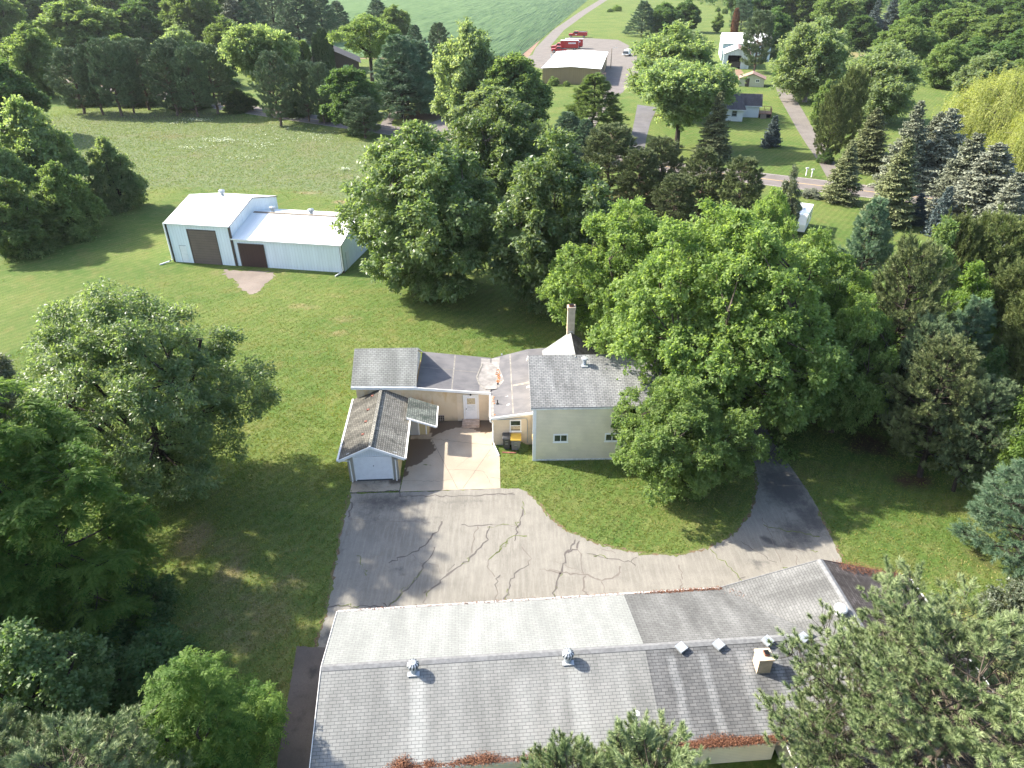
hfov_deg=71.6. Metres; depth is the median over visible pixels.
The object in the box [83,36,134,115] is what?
pine tree
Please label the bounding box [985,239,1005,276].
broadleaf tree
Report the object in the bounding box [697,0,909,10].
wood
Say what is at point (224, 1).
broadleaf tree
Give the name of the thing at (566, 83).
shrub
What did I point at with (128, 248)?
ground
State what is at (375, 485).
garage apron
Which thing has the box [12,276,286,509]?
ash tree
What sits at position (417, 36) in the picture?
white pine
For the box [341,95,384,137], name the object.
pine tree
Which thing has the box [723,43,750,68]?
old barn
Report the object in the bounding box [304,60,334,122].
pine tree
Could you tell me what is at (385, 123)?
cottage drive
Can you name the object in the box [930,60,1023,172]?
willow tree
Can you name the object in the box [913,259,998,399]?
box elder
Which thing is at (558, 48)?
pickup truck
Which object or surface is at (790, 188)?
box elder
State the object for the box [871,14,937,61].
broadleaf tree
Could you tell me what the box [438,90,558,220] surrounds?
sugar maple
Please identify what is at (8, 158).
broadleaf tree
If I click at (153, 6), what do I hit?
broadleaf tree
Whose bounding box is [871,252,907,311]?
box elder
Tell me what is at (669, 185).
pine tree
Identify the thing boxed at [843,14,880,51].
broadleaf tree
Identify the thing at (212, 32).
broadleaf tree
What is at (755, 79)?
cream shed
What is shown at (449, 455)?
patio
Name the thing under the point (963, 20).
broadleaf tree
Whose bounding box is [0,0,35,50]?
broadleaf tree
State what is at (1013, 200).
spruce tree
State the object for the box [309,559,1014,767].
long building
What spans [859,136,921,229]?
spruce tree
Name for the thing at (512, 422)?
window
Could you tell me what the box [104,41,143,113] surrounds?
pine tree
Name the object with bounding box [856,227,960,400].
pine tree
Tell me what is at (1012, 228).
juniper tree
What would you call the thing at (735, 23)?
red leaved tree
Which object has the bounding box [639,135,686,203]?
pine tree
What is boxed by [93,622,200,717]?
shrub
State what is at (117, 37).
broadleaf tree
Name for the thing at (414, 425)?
door
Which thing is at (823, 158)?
shrub
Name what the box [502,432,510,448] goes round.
wheeled bin
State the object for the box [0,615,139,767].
linden tree
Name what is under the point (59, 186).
broadleaf tree
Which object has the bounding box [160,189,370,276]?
steel shed
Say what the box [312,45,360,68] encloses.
dark roofed house
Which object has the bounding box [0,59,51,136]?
broadleaf tree
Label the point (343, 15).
white pine
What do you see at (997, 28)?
broadleaf tree
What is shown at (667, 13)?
broadleaf tree
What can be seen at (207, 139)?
meadow grass
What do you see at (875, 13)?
blue spruce
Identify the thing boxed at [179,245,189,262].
door
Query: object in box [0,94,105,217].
broadleaf tree
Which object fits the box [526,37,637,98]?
gravel yard
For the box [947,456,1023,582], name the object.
white pine
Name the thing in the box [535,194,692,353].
maple tree
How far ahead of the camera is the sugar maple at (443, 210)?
65.61 m
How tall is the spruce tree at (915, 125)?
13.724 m
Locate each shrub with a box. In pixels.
[37,597,134,670]
[85,571,180,649]
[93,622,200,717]
[563,81,570,86]
[612,4,622,10]
[722,7,728,13]
[801,187,820,199]
[815,147,834,164]
[972,573,1023,624]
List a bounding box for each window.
[509,420,521,431]
[553,434,567,442]
[604,433,619,441]
[731,110,737,116]
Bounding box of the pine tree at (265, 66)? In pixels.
[247,50,297,125]
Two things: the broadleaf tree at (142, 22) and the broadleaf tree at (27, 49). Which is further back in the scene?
the broadleaf tree at (142, 22)
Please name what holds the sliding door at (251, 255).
in the steel shed at (221, 227)
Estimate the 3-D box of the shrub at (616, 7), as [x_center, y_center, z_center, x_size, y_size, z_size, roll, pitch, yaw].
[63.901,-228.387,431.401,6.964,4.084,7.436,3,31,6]
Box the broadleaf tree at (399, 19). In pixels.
[380,4,410,35]
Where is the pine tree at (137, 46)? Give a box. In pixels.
[119,37,163,109]
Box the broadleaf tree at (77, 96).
[61,83,108,107]
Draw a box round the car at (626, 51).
[623,49,631,55]
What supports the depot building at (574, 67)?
on the gravel yard at (620, 63)
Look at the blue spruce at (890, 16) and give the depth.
297.77 m
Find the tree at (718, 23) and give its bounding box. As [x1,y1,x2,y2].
[711,12,724,31]
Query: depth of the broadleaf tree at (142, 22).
241.11 m
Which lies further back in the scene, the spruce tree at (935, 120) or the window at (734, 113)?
the window at (734, 113)
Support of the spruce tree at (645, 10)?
on the ground at (128, 248)
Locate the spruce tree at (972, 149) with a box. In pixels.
[920,132,986,218]
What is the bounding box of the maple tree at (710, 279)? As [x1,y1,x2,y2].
[583,196,857,467]
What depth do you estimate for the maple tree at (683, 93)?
118.62 m
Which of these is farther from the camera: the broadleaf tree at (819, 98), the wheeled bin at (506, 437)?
the broadleaf tree at (819, 98)
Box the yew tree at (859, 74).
[828,64,872,152]
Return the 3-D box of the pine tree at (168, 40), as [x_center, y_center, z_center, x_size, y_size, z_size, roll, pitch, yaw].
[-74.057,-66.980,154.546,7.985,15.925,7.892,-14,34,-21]
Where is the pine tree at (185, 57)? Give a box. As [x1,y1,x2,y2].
[169,45,208,116]
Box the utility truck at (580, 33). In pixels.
[568,31,587,37]
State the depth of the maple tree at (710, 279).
45.66 m
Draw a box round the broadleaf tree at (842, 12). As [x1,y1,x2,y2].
[809,0,866,30]
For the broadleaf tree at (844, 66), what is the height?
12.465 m
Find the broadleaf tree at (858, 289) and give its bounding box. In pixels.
[846,270,876,305]
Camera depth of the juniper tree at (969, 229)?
56.12 m
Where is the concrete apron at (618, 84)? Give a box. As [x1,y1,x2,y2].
[606,76,627,94]
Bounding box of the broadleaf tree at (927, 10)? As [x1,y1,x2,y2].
[898,0,955,27]
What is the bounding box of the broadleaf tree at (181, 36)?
[150,24,201,58]
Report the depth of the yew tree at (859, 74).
118.12 m
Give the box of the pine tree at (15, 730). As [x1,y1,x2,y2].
[0,702,71,767]
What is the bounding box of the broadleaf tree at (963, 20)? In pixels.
[928,0,988,45]
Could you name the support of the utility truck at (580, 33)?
on the gravel yard at (620, 63)
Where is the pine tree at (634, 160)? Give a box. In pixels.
[615,147,661,205]
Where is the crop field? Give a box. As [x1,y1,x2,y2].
[360,1,581,58]
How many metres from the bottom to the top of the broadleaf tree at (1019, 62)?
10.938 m
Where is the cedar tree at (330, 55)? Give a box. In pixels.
[324,32,336,75]
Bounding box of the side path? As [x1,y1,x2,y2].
[277,646,325,767]
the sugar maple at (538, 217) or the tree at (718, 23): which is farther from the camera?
the tree at (718, 23)
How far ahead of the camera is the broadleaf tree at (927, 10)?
282.96 m
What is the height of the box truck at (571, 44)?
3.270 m
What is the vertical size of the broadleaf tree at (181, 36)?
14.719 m
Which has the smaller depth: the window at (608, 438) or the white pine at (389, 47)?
the window at (608, 438)
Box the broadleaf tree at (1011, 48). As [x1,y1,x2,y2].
[991,27,1023,61]
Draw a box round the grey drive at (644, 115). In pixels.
[630,105,656,149]
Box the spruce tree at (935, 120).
[921,111,945,182]
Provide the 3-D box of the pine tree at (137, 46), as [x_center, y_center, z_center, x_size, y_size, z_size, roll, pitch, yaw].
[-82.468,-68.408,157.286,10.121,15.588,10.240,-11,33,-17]
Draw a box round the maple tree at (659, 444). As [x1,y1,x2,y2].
[609,373,769,507]
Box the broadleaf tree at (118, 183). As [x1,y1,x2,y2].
[85,134,149,215]
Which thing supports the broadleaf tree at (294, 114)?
on the ground at (128, 248)
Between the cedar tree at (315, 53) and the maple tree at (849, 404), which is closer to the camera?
the maple tree at (849, 404)
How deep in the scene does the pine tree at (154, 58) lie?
149.53 m
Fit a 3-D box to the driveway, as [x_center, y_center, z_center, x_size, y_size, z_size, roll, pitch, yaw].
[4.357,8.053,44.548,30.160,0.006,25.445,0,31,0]
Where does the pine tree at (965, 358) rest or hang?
on the ground at (128, 248)
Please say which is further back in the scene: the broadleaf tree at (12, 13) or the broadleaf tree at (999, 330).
the broadleaf tree at (12, 13)
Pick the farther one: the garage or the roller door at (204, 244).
the roller door at (204, 244)
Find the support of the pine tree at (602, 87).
on the ground at (128, 248)
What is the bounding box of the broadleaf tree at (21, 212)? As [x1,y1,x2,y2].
[0,175,68,259]
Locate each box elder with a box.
[775,164,802,232]
[807,226,836,270]
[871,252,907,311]
[882,214,964,351]
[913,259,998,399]
[979,386,1023,508]
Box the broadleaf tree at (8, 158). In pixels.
[0,141,46,228]
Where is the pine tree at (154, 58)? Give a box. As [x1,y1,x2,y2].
[140,42,191,115]
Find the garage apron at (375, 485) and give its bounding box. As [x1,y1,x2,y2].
[350,476,401,491]
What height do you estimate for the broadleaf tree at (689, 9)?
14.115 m
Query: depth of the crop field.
260.64 m
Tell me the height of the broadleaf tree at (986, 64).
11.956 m
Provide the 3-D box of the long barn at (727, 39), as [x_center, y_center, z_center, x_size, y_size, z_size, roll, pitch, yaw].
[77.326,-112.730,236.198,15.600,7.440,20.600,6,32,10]
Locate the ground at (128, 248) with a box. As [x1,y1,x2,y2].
[0,0,1023,767]
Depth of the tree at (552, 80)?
187.66 m
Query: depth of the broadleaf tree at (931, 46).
205.43 m
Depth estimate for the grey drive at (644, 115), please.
146.29 m
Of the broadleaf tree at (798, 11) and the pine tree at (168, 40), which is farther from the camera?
the broadleaf tree at (798, 11)
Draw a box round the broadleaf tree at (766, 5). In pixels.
[742,0,785,17]
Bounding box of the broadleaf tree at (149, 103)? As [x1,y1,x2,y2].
[114,84,157,106]
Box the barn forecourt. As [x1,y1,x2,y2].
[730,69,743,79]
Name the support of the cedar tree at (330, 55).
on the ground at (128, 248)
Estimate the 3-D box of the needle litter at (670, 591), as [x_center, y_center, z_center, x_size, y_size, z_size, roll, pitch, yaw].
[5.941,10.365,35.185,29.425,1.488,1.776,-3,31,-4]
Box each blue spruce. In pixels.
[759,115,782,148]
[869,0,883,38]
[880,0,899,31]
[905,193,928,226]
[920,186,954,236]
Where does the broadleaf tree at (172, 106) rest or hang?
on the ground at (128, 248)
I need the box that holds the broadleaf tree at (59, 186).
[28,159,111,243]
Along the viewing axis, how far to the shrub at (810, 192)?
101.01 m
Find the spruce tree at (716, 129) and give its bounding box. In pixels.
[692,91,733,162]
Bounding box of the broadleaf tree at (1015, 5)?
[987,0,1023,20]
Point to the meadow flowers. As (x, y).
(247, 140)
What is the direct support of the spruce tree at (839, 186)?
on the ground at (128, 248)
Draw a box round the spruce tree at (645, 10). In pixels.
[622,0,657,35]
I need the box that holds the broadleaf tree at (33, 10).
[16,0,59,27]
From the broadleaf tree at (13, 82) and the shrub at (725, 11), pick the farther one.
the shrub at (725, 11)
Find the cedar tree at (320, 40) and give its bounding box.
[316,27,330,72]
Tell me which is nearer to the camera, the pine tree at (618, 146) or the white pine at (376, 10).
the pine tree at (618, 146)
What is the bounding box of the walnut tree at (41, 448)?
[0,376,164,656]
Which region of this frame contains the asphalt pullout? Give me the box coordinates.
[424,119,452,136]
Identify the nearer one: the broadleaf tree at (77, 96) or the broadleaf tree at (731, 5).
the broadleaf tree at (77, 96)
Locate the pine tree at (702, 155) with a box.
[679,146,726,216]
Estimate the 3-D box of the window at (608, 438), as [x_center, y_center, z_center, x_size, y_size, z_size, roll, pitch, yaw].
[6.797,3.646,48.234,1.060,0.710,0.080,-1,31,-1]
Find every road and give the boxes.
[66,77,940,204]
[531,0,606,59]
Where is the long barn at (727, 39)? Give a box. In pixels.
[718,32,770,61]
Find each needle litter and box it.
[337,559,902,611]
[382,731,786,767]
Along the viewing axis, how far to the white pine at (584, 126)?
116.41 m
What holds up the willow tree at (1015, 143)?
on the ground at (128, 248)
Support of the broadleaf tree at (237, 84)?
on the ground at (128, 248)
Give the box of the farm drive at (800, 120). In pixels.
[776,87,835,175]
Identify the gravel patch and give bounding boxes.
[221,269,274,293]
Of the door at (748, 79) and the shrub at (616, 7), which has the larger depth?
the shrub at (616, 7)
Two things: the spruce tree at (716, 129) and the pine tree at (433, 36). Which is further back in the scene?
the pine tree at (433, 36)
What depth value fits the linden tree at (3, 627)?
33.33 m
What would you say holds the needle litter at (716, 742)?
on the long building at (446, 683)
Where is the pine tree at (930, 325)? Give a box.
[877,307,956,438]
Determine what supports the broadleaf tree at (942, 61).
on the ground at (128, 248)
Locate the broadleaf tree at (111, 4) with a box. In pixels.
[87,0,127,12]
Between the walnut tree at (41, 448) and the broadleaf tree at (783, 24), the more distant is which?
the broadleaf tree at (783, 24)
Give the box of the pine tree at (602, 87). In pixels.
[559,71,631,134]
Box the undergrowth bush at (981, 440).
[940,405,1006,475]
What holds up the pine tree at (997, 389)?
on the ground at (128, 248)
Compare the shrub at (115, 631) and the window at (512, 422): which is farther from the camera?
the window at (512, 422)
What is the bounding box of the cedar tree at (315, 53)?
[311,33,320,62]
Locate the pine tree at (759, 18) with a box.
[740,9,778,70]
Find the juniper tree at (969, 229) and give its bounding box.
[912,203,989,295]
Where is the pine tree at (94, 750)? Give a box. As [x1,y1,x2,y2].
[0,702,197,767]
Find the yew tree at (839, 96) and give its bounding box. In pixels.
[812,79,854,155]
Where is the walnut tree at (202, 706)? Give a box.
[115,645,291,767]
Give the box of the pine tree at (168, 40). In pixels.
[150,36,190,112]
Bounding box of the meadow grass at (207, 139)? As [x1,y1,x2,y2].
[2,106,401,280]
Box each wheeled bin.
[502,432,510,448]
[510,433,520,449]
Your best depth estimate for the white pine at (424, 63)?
151.07 m
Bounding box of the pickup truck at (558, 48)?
[551,46,566,52]
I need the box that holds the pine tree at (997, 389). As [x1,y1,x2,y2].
[932,372,1023,491]
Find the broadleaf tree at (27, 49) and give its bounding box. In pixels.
[0,20,67,97]
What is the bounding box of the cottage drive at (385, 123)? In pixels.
[378,107,399,130]
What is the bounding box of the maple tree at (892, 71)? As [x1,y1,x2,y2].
[841,40,929,125]
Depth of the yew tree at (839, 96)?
115.05 m
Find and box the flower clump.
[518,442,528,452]
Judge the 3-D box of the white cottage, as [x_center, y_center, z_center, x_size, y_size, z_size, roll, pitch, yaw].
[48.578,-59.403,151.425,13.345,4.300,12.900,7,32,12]
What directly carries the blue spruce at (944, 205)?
on the ground at (128, 248)
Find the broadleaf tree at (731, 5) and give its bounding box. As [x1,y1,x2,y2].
[726,0,759,16]
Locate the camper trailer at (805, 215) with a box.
[792,203,813,231]
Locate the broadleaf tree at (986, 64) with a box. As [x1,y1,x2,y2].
[947,51,1020,97]
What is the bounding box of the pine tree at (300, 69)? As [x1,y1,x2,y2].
[288,59,317,120]
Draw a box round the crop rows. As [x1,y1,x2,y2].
[265,0,586,57]
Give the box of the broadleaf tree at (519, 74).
[478,51,554,131]
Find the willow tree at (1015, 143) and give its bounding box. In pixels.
[983,106,1023,174]
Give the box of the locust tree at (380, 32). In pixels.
[327,13,401,81]
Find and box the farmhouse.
[351,303,661,460]
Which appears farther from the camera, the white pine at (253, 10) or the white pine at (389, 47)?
the white pine at (253, 10)
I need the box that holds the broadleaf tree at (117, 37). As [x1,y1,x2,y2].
[108,33,141,69]
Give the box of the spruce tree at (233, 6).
[218,0,249,23]
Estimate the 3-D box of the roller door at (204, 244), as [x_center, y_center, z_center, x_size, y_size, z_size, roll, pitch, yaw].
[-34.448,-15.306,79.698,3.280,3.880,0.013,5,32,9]
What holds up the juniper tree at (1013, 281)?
on the ground at (128, 248)
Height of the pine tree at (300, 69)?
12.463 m
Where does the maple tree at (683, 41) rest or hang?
on the ground at (128, 248)
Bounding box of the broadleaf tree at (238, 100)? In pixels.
[221,88,260,113]
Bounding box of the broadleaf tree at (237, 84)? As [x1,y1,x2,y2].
[199,59,241,88]
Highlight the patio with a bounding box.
[400,420,499,491]
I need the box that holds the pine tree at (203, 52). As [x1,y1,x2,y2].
[187,42,236,113]
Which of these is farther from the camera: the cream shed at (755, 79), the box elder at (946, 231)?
the cream shed at (755, 79)
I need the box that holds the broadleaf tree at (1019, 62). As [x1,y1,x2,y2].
[1012,58,1023,80]
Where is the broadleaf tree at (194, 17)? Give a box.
[157,0,223,43]
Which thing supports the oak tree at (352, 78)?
on the ground at (128, 248)
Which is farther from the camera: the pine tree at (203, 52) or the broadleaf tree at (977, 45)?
the broadleaf tree at (977, 45)
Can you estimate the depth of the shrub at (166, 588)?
37.17 m
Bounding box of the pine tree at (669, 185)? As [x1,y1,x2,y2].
[649,172,696,220]
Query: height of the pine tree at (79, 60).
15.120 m
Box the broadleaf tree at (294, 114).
[279,96,314,118]
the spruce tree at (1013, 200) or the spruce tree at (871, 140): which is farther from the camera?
the spruce tree at (871, 140)
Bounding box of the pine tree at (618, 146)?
[577,121,644,198]
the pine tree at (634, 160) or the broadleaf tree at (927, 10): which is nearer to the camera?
the pine tree at (634, 160)
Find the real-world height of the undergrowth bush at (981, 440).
5.338 m
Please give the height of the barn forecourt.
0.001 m
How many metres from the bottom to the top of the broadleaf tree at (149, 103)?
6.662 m
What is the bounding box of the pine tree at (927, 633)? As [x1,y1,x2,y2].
[753,554,1023,767]
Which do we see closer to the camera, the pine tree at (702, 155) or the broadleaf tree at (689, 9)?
the pine tree at (702, 155)
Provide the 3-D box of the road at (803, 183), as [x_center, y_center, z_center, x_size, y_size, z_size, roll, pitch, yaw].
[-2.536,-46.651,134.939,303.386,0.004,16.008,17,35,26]
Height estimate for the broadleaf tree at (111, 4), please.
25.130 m
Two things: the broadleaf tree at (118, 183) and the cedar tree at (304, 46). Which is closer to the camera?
the broadleaf tree at (118, 183)
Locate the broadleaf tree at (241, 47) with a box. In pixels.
[215,21,300,110]
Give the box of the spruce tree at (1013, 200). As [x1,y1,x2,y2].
[964,172,1023,246]
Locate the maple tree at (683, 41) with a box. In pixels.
[624,18,723,110]
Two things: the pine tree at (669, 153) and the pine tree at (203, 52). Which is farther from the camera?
the pine tree at (203, 52)
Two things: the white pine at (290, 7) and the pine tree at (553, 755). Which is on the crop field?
the white pine at (290, 7)
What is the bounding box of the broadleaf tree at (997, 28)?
[967,10,1023,44]
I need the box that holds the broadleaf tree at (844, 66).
[821,46,847,83]
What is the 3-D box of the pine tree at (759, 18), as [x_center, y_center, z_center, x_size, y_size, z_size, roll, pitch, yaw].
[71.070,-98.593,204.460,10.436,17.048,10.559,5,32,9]
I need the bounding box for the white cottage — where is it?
[709,93,771,121]
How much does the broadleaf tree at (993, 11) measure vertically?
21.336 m
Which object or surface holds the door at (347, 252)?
in the steel shed at (221, 227)
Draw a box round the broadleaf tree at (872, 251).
[848,225,893,269]
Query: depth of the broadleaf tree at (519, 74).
122.97 m
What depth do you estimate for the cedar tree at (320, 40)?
200.38 m
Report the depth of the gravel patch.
77.05 m
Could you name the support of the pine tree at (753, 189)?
on the ground at (128, 248)
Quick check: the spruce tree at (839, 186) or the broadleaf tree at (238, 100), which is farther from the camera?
the broadleaf tree at (238, 100)
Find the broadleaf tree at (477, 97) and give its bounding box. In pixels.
[448,84,533,150]
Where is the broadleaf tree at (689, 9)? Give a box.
[675,0,701,29]
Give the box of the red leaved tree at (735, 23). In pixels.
[730,7,740,32]
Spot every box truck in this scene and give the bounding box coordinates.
[551,40,578,49]
[565,38,582,48]
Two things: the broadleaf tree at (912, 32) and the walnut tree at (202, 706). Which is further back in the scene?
the broadleaf tree at (912, 32)
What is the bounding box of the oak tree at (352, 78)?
[316,64,382,134]
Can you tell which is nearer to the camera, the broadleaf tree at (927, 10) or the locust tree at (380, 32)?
the locust tree at (380, 32)
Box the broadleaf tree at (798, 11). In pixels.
[780,0,817,26]
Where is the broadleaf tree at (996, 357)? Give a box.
[941,344,1009,419]
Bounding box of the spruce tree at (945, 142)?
[914,108,967,197]
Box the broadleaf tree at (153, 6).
[126,0,171,35]
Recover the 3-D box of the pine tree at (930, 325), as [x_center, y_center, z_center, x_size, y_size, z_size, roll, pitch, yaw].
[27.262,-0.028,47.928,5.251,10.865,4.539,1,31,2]
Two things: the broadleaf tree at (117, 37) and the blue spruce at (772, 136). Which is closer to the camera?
the blue spruce at (772, 136)
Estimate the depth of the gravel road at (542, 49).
308.44 m
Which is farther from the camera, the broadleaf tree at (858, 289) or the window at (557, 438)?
the broadleaf tree at (858, 289)
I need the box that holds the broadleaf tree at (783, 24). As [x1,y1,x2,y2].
[756,5,794,55]
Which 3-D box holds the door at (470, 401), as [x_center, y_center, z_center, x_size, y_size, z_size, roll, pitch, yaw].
[-3.027,1.768,52.702,0.880,1.980,0.090,-1,31,-1]
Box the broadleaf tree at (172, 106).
[168,85,216,109]
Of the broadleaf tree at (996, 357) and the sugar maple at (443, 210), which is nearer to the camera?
the broadleaf tree at (996, 357)
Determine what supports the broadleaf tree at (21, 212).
on the ground at (128, 248)
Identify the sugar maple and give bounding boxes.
[329,119,503,305]
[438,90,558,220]
[474,124,625,315]
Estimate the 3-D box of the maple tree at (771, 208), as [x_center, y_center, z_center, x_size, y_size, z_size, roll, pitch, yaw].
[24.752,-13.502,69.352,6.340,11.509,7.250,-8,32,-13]
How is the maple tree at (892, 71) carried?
on the ground at (128, 248)
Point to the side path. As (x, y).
(301, 707)
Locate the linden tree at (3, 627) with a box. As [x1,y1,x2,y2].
[0,610,36,696]
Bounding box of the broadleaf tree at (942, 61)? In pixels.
[919,38,972,88]
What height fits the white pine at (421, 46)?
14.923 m
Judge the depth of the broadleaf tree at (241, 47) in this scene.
145.30 m
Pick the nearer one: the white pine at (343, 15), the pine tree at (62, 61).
the pine tree at (62, 61)
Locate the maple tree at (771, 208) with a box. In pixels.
[735,186,799,267]
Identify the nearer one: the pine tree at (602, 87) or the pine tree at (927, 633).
the pine tree at (927, 633)
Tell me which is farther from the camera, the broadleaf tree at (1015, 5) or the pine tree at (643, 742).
the broadleaf tree at (1015, 5)
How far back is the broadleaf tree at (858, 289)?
58.93 m
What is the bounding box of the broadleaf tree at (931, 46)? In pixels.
[906,34,941,70]
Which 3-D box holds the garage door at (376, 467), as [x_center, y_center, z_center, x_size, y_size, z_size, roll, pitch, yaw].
[-9.136,5.551,46.808,2.360,1.850,0.075,-2,31,-3]
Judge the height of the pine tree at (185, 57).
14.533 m
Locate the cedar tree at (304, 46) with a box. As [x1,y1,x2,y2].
[299,39,312,74]
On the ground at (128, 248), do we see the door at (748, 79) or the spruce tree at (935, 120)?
the spruce tree at (935, 120)
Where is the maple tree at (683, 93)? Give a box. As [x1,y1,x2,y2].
[635,54,748,148]
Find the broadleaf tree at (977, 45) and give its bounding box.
[960,36,995,64]
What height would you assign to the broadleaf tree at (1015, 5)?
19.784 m
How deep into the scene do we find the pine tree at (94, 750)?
23.96 m
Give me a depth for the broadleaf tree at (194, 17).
250.69 m
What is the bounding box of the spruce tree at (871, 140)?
[835,107,891,174]
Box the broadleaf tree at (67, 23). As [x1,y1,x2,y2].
[31,0,128,54]
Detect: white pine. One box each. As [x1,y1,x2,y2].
[235,0,274,29]
[253,0,301,36]
[273,0,321,41]
[301,0,344,40]
[325,0,350,36]
[363,0,387,34]
[368,33,434,120]
[381,35,443,113]
[390,39,436,110]
[407,24,430,55]
[539,111,585,160]
[568,119,600,161]
[729,0,755,30]
[826,196,897,284]
[927,293,999,410]
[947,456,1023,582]
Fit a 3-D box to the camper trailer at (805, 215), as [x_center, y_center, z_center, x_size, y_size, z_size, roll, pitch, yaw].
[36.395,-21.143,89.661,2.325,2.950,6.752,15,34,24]
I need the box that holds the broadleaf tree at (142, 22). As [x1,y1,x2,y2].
[107,0,166,49]
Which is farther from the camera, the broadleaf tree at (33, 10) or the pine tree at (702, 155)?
the broadleaf tree at (33, 10)
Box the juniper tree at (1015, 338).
[975,291,1023,412]
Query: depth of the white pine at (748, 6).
314.40 m
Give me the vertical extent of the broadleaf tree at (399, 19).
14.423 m
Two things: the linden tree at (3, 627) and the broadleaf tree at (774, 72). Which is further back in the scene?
the broadleaf tree at (774, 72)
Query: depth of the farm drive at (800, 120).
145.55 m
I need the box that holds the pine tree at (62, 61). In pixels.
[43,46,98,113]
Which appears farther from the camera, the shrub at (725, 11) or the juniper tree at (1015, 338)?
the shrub at (725, 11)
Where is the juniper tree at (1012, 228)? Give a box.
[952,201,1023,332]
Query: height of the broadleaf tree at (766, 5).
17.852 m
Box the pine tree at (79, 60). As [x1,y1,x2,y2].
[69,42,114,114]
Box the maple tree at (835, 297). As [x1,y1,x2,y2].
[742,224,872,379]
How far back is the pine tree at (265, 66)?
140.89 m
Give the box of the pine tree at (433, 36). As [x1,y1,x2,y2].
[427,22,449,53]
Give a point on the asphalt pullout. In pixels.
(440, 125)
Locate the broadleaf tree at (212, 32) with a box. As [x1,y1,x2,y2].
[202,14,238,69]
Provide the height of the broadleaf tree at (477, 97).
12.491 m
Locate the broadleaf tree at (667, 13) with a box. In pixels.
[646,1,683,34]
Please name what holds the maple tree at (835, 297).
on the ground at (128, 248)
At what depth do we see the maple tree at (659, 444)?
42.66 m
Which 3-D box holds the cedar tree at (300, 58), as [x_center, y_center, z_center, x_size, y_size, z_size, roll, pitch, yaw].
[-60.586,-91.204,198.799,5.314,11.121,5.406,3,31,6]
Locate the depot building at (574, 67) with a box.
[542,50,607,83]
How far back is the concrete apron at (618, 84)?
189.94 m
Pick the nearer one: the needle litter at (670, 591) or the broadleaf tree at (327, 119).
the needle litter at (670, 591)
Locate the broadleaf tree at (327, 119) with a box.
[317,114,332,122]
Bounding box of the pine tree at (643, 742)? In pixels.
[580,707,710,767]
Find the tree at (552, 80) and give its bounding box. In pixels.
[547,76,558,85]
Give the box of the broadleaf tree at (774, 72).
[771,48,797,76]
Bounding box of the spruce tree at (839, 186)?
[819,139,863,207]
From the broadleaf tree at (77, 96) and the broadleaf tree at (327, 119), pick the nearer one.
the broadleaf tree at (327, 119)
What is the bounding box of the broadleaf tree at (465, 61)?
[428,16,496,133]
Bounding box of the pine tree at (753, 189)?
[713,155,766,218]
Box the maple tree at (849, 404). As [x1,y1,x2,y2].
[792,290,900,434]
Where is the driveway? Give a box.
[314,404,842,646]
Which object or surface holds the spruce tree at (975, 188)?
on the ground at (128, 248)
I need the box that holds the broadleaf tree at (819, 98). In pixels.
[808,79,832,124]
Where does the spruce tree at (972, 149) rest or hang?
on the ground at (128, 248)
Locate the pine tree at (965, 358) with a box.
[877,327,991,477]
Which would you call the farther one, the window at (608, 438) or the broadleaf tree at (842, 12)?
the broadleaf tree at (842, 12)
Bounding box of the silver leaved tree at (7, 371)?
[0,352,26,422]
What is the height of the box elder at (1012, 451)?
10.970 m
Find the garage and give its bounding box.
[336,389,437,481]
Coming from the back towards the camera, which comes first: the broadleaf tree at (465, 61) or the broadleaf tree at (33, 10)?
the broadleaf tree at (33, 10)
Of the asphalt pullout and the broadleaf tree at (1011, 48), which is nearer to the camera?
the asphalt pullout
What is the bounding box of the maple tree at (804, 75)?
[768,13,856,101]
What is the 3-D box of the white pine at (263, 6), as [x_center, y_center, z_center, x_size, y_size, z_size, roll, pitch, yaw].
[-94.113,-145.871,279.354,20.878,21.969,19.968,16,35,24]
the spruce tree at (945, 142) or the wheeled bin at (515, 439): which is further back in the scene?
the spruce tree at (945, 142)
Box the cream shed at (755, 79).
[738,71,765,86]
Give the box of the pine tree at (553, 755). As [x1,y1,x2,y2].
[517,726,613,767]
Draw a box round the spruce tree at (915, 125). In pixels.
[867,100,931,193]
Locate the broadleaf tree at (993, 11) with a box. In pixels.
[951,0,1013,17]
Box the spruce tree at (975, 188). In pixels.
[919,142,1023,235]
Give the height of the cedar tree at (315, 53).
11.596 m
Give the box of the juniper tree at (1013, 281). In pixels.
[987,256,1023,379]
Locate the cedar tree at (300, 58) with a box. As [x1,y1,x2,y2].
[290,37,304,74]
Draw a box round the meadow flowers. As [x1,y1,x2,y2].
[170,117,348,168]
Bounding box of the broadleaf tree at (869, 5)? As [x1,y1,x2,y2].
[852,0,885,15]
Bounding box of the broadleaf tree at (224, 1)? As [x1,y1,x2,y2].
[215,0,269,25]
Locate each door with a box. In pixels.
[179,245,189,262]
[188,230,221,264]
[237,243,267,267]
[345,250,349,268]
[354,456,392,479]
[409,421,418,434]
[465,396,477,418]
[745,78,749,86]
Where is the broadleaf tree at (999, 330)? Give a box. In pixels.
[984,321,1023,395]
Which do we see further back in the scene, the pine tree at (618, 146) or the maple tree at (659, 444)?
the pine tree at (618, 146)
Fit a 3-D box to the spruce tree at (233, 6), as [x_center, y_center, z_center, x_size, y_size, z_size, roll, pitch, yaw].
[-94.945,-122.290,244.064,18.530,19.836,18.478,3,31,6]
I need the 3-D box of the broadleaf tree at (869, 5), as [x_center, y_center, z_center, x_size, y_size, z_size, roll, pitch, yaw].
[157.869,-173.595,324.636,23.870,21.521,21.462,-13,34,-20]

